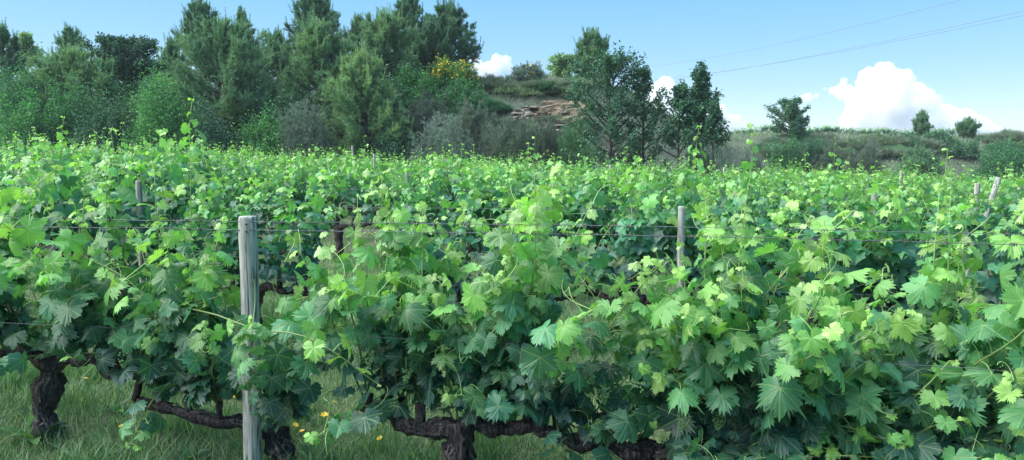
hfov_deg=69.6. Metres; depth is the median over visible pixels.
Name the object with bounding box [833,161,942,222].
grapevine
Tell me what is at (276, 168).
grapevine
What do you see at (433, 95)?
scrub tussock
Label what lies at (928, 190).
grapevine
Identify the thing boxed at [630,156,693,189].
grapevine
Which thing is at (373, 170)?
grapevine
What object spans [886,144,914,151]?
scrub tussock
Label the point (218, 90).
bush
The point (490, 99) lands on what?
scrub tussock
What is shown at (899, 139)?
scrub tussock
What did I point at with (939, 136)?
bush
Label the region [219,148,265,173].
grapevine
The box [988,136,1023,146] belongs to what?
scrub tussock
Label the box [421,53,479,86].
bush
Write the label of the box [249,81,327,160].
bush
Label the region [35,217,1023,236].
trellis wire
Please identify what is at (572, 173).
grapevine
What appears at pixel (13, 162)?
grapevine
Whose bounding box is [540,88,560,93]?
scrub tussock
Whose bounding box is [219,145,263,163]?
grapevine
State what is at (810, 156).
bush
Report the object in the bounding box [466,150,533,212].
grapevine
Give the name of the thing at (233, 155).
grapevine
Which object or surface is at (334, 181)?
grapevine
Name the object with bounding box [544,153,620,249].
grapevine
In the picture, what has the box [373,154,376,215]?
trellis post
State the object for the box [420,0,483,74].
pine tree
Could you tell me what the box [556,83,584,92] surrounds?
scrub tussock
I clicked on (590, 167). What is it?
grapevine
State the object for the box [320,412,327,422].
yellow flower
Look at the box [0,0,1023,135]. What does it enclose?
sky
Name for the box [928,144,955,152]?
scrub tussock
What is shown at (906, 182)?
grapevine
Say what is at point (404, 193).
grapevine
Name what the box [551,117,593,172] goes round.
bush
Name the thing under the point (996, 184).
trellis post
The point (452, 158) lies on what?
grapevine
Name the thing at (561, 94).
scrub tussock
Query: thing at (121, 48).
broadleaf tree
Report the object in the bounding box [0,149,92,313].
grapevine
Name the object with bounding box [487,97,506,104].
scrub tussock
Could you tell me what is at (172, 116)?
bush
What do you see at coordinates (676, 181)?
grapevine
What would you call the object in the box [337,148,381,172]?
grapevine
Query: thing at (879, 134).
scrub tussock
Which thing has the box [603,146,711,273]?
grapevine
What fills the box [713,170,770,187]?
grapevine
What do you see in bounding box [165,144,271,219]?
grapevine
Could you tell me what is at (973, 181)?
grapevine
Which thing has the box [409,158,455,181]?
grapevine
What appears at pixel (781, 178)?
grapevine
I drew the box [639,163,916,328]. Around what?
grapevine
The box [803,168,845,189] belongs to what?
grapevine
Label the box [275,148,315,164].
grapevine
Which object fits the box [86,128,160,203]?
grapevine
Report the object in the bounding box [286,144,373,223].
grapevine
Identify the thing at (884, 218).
grapevine
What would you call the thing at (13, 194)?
grapevine
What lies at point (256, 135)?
bush
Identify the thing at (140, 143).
grapevine
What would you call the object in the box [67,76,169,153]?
bush
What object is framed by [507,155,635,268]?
grapevine
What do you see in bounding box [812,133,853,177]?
bush
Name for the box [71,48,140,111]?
bush
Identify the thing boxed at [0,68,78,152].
bush
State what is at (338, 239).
grapevine
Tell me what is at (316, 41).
pine tree
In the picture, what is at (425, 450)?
dock plant
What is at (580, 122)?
scrub tussock
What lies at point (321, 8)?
pine tree
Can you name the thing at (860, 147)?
scrub tussock
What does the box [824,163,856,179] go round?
grapevine
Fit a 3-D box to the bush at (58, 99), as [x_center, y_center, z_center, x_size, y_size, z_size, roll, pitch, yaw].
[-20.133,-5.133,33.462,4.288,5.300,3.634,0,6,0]
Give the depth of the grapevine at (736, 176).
18.87 m
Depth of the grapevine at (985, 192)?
11.90 m
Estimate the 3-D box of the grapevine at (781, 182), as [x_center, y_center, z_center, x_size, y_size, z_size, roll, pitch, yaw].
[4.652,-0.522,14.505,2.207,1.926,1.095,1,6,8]
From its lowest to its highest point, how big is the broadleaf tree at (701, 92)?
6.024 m
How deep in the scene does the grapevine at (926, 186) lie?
16.22 m
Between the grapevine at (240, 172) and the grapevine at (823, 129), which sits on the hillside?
the grapevine at (823, 129)
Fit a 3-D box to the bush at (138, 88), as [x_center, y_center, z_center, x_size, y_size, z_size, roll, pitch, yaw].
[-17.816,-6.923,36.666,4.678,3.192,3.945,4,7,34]
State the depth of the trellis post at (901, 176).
11.73 m
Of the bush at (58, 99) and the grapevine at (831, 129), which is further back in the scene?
the grapevine at (831, 129)
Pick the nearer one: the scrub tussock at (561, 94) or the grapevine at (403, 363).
the grapevine at (403, 363)
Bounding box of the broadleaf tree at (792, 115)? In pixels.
[764,95,810,135]
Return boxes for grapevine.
[0,116,86,251]
[0,127,55,189]
[0,128,163,442]
[0,133,74,188]
[0,142,27,165]
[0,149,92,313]
[0,159,67,250]
[2,97,235,295]
[4,131,34,178]
[17,131,63,156]
[33,127,136,207]
[34,133,90,186]
[39,135,77,160]
[42,130,114,186]
[55,146,147,274]
[63,134,105,174]
[63,157,381,459]
[76,130,273,260]
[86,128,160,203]
[99,122,212,206]
[111,133,180,163]
[124,146,336,325]
[130,140,168,165]
[146,126,231,205]
[159,152,247,236]
[162,145,226,167]
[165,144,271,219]
[166,142,208,163]
[184,135,300,209]
[187,145,255,167]
[202,142,274,189]
[210,153,347,282]
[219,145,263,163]
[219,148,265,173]
[220,141,333,244]
[225,157,335,211]
[226,144,326,195]
[234,145,287,170]
[259,147,406,257]
[262,155,312,188]
[266,152,319,171]
[274,147,338,174]
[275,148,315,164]
[282,144,401,238]
[285,163,620,459]
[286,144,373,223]
[291,144,338,170]
[307,147,359,198]
[318,156,346,211]
[319,142,349,163]
[323,152,372,211]
[326,143,487,228]
[332,148,382,173]
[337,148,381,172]
[345,136,446,214]
[345,160,420,210]
[346,148,380,162]
[353,143,507,288]
[360,147,407,203]
[369,163,896,459]
[370,151,405,174]
[379,153,418,182]
[385,144,625,306]
[389,148,420,184]
[395,146,440,173]
[398,148,478,225]
[398,151,507,240]
[401,137,564,237]
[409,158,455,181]
[416,142,463,178]
[429,152,476,176]
[446,155,503,181]
[454,143,616,261]
[457,151,489,172]
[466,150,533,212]
[467,150,510,181]
[471,159,536,183]
[483,152,541,181]
[486,160,564,200]
[494,153,572,182]
[499,149,598,191]
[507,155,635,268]
[528,141,600,197]
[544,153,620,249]
[549,125,757,294]
[556,122,864,354]
[558,155,627,194]
[568,152,630,181]
[570,171,1023,459]
[578,163,664,205]
[589,159,662,177]
[598,160,654,182]
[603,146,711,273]
[604,158,678,219]
[608,152,683,196]
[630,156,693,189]
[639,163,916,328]
[649,168,721,204]
[657,168,710,195]
[660,156,743,215]
[664,158,766,225]
[669,165,705,175]
[671,158,735,186]
[676,155,783,245]
[679,152,826,276]
[689,162,746,186]
[700,187,1023,459]
[706,155,809,212]
[710,168,759,195]
[711,162,858,247]
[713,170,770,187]
[748,157,862,281]
[755,174,802,196]
[757,122,773,131]
[758,160,813,182]
[768,137,937,301]
[768,161,861,216]
[783,158,857,205]
[788,160,973,251]
[791,162,850,197]
[800,171,930,235]
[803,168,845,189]
[809,125,820,133]
[812,148,1023,319]
[815,123,831,132]
[823,125,839,132]
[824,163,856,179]
[825,124,840,132]
[825,156,913,219]
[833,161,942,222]
[836,126,852,132]
[840,165,882,190]
[851,127,867,134]
[870,169,989,223]
[872,127,891,134]
[878,175,973,200]
[879,168,934,195]
[880,175,958,194]
[881,160,930,187]
[885,213,1023,422]
[893,174,1023,291]
[897,157,1008,218]
[903,168,934,180]
[912,166,1023,319]
[925,166,1016,206]
[930,162,1023,261]
[933,174,991,190]
[940,127,956,134]
[955,169,1003,188]
[969,162,1023,259]
[982,167,1023,212]
[989,162,1023,193]
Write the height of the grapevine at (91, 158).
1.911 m
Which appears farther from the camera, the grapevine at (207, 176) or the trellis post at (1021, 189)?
the grapevine at (207, 176)
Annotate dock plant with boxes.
[0,412,71,444]
[97,399,132,411]
[180,446,211,459]
[231,437,242,453]
[300,440,334,459]
[399,447,439,459]
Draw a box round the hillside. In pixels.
[1,77,1021,182]
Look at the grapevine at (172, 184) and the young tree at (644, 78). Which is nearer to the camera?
the grapevine at (172, 184)
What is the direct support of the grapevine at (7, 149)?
on the ground at (314, 419)
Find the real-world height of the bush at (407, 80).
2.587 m
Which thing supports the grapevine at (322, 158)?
on the ground at (314, 419)
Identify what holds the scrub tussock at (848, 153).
on the hillside
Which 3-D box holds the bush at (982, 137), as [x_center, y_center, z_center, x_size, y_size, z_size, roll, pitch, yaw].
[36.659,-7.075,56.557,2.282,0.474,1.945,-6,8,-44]
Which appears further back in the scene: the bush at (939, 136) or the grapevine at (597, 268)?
the bush at (939, 136)
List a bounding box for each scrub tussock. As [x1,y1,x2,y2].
[415,91,446,98]
[464,87,488,95]
[475,95,494,104]
[487,80,531,93]
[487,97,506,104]
[487,102,513,111]
[487,117,512,127]
[488,104,508,111]
[512,86,547,96]
[514,116,543,127]
[528,78,565,89]
[535,114,563,123]
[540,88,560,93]
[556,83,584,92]
[557,90,579,96]
[568,117,601,128]
[575,127,598,133]
[753,141,783,153]
[753,143,800,155]
[762,135,798,142]
[775,131,815,140]
[782,140,820,151]
[792,137,828,152]
[808,131,840,138]
[817,135,849,145]
[838,149,855,156]
[840,138,862,145]
[841,147,857,153]
[842,140,883,149]
[851,140,880,151]
[856,130,894,146]
[856,148,888,155]
[861,133,910,145]
[878,144,915,155]
[879,145,904,155]
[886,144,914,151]
[907,136,926,146]
[908,135,946,147]
[909,146,935,155]
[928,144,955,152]
[980,136,994,142]
[983,141,1018,151]
[984,126,1023,141]
[984,134,1023,142]
[986,138,1019,147]
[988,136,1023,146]
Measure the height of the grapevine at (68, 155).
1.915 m
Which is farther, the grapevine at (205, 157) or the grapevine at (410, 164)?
the grapevine at (410, 164)
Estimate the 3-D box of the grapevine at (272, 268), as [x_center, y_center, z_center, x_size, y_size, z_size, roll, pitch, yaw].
[-2.224,0.168,5.981,1.841,1.684,0.750,0,6,-3]
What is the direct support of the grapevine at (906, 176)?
on the ground at (314, 419)
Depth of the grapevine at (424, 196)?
8.21 m
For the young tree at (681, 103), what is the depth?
29.98 m
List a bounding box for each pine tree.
[0,17,26,86]
[16,41,119,119]
[54,20,84,54]
[154,6,294,137]
[160,32,186,78]
[170,0,219,83]
[235,6,255,85]
[250,23,297,90]
[274,10,354,124]
[279,0,355,91]
[315,38,414,163]
[342,2,426,83]
[343,11,369,59]
[387,0,427,76]
[407,14,455,76]
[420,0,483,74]
[569,26,610,86]
[911,109,934,136]
[954,115,982,137]
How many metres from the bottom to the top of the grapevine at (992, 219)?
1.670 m
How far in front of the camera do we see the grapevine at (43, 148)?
8.80 m
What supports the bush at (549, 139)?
on the hillside
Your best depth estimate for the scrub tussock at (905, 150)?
53.42 m
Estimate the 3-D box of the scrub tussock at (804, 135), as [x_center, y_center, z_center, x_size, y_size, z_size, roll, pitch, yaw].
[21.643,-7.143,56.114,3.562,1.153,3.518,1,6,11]
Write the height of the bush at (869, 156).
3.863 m
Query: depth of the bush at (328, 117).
35.21 m
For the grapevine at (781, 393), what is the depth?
3.08 m
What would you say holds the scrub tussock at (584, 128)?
on the hillside
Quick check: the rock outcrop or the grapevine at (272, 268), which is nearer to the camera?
the grapevine at (272, 268)
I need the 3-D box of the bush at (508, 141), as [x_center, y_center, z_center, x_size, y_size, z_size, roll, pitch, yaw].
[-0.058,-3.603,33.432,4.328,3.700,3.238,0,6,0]
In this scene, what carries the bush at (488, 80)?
on the hillside
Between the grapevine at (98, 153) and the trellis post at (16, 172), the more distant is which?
the grapevine at (98, 153)
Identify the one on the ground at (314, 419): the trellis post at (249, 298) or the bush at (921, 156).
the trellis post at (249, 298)
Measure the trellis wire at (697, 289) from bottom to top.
0.021 m
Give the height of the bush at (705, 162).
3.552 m
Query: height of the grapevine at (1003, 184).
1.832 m
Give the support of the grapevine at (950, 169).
on the ground at (314, 419)
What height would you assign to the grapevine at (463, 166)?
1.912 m
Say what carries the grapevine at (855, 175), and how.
on the ground at (314, 419)
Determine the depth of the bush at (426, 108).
35.19 m
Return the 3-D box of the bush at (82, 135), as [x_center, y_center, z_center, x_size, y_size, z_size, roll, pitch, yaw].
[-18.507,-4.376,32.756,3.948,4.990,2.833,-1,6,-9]
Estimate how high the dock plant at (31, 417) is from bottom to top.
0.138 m
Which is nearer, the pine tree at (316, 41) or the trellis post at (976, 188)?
the trellis post at (976, 188)
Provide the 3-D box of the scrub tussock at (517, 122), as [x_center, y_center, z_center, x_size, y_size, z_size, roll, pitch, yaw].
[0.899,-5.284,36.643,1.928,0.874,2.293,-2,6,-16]
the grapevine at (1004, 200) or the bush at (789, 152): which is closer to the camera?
the grapevine at (1004, 200)
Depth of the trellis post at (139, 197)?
6.11 m
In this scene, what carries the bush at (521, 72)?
on the hillside
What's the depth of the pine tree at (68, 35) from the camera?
42.85 m
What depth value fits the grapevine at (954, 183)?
13.87 m
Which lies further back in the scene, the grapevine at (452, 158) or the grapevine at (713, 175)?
the grapevine at (713, 175)
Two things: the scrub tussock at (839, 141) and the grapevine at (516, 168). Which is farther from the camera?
the scrub tussock at (839, 141)
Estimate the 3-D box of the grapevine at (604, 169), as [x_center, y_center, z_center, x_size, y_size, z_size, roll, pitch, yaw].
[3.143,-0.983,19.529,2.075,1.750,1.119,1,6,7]
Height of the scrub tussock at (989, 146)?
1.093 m
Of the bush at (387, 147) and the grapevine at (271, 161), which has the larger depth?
the bush at (387, 147)
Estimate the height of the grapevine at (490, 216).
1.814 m
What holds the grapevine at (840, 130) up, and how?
on the hillside
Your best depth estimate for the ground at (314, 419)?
4.34 m
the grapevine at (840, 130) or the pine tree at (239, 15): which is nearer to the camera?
the pine tree at (239, 15)
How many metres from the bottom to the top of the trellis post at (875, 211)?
1.454 m
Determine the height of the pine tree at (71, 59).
4.848 m
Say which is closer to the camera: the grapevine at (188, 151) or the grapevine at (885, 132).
the grapevine at (188, 151)
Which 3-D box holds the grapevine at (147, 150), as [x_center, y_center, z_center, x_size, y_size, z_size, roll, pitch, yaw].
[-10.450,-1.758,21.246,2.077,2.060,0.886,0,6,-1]
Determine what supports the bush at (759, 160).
on the hillside
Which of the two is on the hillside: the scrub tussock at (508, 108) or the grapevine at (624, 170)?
the scrub tussock at (508, 108)
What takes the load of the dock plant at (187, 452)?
on the ground at (314, 419)
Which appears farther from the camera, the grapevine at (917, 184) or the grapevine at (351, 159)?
the grapevine at (351, 159)
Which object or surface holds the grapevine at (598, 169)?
on the ground at (314, 419)
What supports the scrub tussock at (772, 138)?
on the hillside
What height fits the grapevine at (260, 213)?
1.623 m
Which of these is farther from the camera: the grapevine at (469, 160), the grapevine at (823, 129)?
the grapevine at (823, 129)
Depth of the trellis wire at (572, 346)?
3.22 m
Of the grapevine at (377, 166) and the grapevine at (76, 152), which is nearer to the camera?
the grapevine at (76, 152)
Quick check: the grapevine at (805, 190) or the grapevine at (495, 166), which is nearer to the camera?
the grapevine at (805, 190)
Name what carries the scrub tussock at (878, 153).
on the hillside
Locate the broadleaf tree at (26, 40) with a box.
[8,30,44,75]
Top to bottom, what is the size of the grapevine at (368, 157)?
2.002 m
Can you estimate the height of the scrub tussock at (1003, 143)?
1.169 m
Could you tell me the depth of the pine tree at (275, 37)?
39.75 m
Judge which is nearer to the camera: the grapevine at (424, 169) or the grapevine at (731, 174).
the grapevine at (424, 169)
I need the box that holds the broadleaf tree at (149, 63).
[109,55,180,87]
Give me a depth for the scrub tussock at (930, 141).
53.68 m
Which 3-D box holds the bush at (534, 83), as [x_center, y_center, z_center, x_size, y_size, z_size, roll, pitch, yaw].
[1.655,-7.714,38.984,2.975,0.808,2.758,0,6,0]
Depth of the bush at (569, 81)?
38.34 m
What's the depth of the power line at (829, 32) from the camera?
71.73 m
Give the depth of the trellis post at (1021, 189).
9.37 m
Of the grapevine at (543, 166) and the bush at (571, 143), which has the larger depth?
the bush at (571, 143)
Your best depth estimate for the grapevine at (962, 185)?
11.78 m
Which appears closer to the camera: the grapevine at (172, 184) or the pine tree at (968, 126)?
the grapevine at (172, 184)
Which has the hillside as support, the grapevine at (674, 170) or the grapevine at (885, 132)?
the grapevine at (885, 132)
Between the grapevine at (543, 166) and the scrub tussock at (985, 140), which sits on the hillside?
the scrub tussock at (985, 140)
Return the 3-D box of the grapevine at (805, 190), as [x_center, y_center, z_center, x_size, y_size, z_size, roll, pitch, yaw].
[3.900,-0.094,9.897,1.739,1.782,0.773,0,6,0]
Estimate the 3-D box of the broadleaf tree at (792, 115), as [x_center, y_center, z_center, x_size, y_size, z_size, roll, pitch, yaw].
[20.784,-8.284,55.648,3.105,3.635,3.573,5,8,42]
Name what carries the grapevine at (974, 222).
on the ground at (314, 419)
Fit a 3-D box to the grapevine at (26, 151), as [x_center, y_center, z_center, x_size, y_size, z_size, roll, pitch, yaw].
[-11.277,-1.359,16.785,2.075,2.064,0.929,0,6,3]
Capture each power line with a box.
[651,0,958,66]
[653,11,1021,81]
[655,15,1023,79]
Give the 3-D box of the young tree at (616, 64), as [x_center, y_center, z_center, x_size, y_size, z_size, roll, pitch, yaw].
[3.788,-4.545,30.788,4.559,6.648,3.631,0,6,0]
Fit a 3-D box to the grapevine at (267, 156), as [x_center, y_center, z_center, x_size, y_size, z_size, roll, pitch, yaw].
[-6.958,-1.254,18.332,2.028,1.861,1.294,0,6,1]
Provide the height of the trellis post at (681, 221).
1.403 m
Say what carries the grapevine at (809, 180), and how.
on the ground at (314, 419)
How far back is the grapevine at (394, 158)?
30.02 m
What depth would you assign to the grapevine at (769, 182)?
18.77 m
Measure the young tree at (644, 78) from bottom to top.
5.935 m
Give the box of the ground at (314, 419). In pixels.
[0,201,1005,459]
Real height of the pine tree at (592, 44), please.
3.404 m
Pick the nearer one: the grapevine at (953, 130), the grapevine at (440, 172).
the grapevine at (440, 172)
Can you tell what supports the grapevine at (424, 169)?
on the ground at (314, 419)
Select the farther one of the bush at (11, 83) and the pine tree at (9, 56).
the pine tree at (9, 56)
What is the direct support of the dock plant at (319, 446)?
on the ground at (314, 419)
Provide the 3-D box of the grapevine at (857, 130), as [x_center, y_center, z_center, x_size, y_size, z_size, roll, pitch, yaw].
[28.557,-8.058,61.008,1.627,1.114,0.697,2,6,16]
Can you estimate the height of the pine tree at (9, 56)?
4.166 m
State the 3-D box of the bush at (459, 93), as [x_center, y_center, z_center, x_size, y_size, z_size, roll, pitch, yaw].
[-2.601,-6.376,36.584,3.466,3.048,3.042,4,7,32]
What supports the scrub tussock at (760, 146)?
on the hillside
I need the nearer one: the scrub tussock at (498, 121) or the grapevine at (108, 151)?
the grapevine at (108, 151)
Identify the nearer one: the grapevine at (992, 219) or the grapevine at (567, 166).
the grapevine at (992, 219)
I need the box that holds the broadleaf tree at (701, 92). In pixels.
[680,60,725,170]
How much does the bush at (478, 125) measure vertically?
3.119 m
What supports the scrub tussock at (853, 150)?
on the hillside
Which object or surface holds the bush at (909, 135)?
on the hillside
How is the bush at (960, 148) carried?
on the hillside
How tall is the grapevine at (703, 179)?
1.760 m
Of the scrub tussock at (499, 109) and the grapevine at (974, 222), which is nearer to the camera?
the grapevine at (974, 222)
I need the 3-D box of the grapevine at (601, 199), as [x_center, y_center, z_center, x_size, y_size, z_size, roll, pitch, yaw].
[1.371,-0.081,7.698,2.257,2.027,0.933,2,6,18]
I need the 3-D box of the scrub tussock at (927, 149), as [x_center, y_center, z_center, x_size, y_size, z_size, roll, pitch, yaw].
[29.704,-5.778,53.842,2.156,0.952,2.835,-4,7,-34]
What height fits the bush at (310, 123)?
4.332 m
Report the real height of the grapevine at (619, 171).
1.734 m
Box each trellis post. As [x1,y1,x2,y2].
[14,163,19,187]
[135,181,145,282]
[238,216,262,459]
[351,146,354,208]
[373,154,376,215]
[676,206,684,292]
[866,193,876,308]
[898,171,902,222]
[964,177,1001,276]
[966,183,980,292]
[1016,185,1022,223]
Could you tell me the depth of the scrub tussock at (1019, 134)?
55.13 m
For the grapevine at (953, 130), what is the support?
on the hillside
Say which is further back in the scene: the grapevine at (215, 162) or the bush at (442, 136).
the bush at (442, 136)
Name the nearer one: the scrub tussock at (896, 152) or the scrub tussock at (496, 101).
the scrub tussock at (496, 101)
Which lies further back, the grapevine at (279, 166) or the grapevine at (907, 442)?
the grapevine at (279, 166)
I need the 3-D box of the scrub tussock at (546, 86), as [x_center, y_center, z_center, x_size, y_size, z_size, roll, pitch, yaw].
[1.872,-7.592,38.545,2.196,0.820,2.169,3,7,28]
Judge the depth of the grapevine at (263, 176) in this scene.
13.36 m
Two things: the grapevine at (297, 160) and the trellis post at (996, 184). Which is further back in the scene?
the grapevine at (297, 160)
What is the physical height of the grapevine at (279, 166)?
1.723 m
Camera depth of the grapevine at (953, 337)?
3.05 m
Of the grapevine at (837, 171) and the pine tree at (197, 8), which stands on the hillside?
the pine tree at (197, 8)
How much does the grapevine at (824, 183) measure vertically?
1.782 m
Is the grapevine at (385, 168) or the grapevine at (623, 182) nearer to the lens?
the grapevine at (385, 168)
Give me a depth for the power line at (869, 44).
69.69 m
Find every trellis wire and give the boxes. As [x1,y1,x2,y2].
[0,322,1013,372]
[6,203,1017,215]
[14,226,1023,246]
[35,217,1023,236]
[72,187,1003,194]
[114,273,1000,299]
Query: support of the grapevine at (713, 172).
on the ground at (314, 419)
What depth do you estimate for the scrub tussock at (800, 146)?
53.65 m
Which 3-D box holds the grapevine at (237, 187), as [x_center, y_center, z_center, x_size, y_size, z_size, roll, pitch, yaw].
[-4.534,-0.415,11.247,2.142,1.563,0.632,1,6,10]
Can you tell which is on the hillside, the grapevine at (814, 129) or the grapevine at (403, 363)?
the grapevine at (814, 129)
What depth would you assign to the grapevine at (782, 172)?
25.32 m
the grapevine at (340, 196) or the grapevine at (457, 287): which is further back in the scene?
the grapevine at (340, 196)
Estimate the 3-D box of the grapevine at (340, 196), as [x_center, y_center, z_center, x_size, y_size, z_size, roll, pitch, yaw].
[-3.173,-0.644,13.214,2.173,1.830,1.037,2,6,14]
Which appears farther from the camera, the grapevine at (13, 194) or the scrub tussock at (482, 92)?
the scrub tussock at (482, 92)
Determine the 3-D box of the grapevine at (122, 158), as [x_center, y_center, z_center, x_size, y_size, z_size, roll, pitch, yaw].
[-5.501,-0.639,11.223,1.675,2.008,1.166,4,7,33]
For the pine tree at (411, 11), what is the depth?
41.29 m
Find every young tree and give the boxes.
[552,40,652,174]
[604,61,672,177]
[640,79,708,174]
[697,94,731,175]
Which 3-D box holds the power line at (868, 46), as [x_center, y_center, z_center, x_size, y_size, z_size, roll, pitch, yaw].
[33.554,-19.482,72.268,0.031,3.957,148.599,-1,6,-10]
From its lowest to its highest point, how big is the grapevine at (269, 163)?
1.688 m
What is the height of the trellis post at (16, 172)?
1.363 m
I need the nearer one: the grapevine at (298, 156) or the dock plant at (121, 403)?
the dock plant at (121, 403)
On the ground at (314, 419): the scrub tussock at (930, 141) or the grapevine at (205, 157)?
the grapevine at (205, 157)
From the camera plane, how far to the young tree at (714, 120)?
29.55 m
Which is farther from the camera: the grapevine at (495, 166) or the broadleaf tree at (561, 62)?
the broadleaf tree at (561, 62)
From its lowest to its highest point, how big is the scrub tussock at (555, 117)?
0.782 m
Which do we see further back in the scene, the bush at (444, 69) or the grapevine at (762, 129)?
the grapevine at (762, 129)
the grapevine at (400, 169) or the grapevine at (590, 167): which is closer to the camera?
the grapevine at (400, 169)
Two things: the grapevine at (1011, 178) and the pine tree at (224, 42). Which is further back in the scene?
the pine tree at (224, 42)
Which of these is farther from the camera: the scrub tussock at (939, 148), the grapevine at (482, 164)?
the scrub tussock at (939, 148)
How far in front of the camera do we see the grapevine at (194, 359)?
3.60 m
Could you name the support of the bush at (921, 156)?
on the hillside
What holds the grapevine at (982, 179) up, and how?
on the ground at (314, 419)
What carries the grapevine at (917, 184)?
on the ground at (314, 419)
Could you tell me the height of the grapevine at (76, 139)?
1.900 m
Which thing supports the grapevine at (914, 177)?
on the ground at (314, 419)
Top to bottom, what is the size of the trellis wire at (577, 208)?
0.037 m
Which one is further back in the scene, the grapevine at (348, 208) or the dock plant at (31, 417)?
the grapevine at (348, 208)
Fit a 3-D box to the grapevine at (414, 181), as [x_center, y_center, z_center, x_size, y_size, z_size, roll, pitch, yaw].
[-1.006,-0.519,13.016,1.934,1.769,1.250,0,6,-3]
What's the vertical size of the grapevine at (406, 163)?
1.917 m
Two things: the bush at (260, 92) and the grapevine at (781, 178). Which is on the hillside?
the bush at (260, 92)
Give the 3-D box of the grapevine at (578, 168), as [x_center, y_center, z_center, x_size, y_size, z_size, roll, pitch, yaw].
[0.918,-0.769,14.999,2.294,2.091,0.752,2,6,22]
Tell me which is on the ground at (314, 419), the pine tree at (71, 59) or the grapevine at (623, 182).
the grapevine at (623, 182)
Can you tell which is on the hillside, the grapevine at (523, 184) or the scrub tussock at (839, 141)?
the scrub tussock at (839, 141)
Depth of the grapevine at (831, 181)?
18.59 m
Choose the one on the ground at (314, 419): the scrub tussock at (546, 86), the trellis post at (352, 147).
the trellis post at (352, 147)
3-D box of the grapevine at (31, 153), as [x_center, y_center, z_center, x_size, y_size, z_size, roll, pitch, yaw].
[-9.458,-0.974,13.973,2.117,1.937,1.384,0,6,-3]
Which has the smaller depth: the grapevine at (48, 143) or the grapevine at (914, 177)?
the grapevine at (48, 143)
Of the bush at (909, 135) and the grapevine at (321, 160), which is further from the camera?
the bush at (909, 135)
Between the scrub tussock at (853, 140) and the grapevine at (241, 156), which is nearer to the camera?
the grapevine at (241, 156)
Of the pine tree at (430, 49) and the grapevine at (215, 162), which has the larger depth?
the pine tree at (430, 49)
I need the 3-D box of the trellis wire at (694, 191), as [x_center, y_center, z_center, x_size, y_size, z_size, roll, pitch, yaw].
[-0.871,-0.435,8.032,15.662,0.019,0.116,1,6,9]
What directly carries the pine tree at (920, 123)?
on the hillside
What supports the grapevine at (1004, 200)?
on the ground at (314, 419)
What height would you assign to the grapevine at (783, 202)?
1.975 m
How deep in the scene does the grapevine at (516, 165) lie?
21.99 m
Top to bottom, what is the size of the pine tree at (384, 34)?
4.647 m
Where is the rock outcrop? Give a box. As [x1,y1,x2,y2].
[499,100,586,132]
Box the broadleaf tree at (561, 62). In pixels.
[545,52,574,77]
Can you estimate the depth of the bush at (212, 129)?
32.33 m
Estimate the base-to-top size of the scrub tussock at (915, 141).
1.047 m
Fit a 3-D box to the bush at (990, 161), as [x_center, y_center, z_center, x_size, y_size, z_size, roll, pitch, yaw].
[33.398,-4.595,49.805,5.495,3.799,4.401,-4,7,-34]
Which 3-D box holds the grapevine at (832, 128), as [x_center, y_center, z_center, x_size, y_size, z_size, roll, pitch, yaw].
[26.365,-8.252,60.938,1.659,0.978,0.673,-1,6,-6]
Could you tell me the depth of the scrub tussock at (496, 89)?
38.45 m
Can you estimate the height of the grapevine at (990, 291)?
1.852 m
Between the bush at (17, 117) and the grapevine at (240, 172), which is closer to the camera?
the grapevine at (240, 172)
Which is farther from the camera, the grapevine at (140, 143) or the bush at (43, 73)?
the bush at (43, 73)
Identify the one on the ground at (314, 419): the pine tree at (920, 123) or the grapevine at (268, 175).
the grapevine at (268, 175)
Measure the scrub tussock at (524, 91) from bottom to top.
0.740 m
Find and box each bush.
[0,51,64,145]
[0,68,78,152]
[2,38,82,102]
[16,59,106,149]
[55,75,140,154]
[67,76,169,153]
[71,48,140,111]
[111,61,202,111]
[117,45,212,157]
[143,70,238,110]
[173,93,253,157]
[226,96,289,162]
[232,75,314,126]
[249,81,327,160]
[274,91,334,162]
[280,85,370,132]
[369,115,415,167]
[381,73,419,114]
[390,60,441,105]
[390,89,453,143]
[402,109,486,168]
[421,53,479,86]
[426,70,496,121]
[445,94,499,155]
[466,112,550,168]
[470,70,519,88]
[507,60,545,81]
[517,78,566,87]
[524,118,570,167]
[548,76,592,85]
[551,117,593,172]
[682,140,719,178]
[736,145,766,174]
[764,126,805,176]
[794,130,823,178]
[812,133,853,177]
[844,133,887,179]
[886,131,918,137]
[893,141,948,179]
[921,125,956,147]
[934,136,980,157]
[964,134,1023,182]
[974,135,989,140]
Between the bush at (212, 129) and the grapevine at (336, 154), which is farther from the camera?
the bush at (212, 129)
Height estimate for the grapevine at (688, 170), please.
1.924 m
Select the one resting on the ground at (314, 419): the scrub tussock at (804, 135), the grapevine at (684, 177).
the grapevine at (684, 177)
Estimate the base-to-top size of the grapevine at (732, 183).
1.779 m
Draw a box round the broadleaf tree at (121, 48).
[72,31,164,86]
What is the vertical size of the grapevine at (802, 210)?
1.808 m
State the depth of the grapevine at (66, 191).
6.08 m
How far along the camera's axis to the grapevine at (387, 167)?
17.87 m
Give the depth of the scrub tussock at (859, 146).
54.33 m
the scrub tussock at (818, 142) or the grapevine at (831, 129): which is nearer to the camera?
the scrub tussock at (818, 142)
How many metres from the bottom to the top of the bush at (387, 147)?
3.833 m
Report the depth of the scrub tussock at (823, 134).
56.46 m
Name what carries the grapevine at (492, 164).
on the ground at (314, 419)

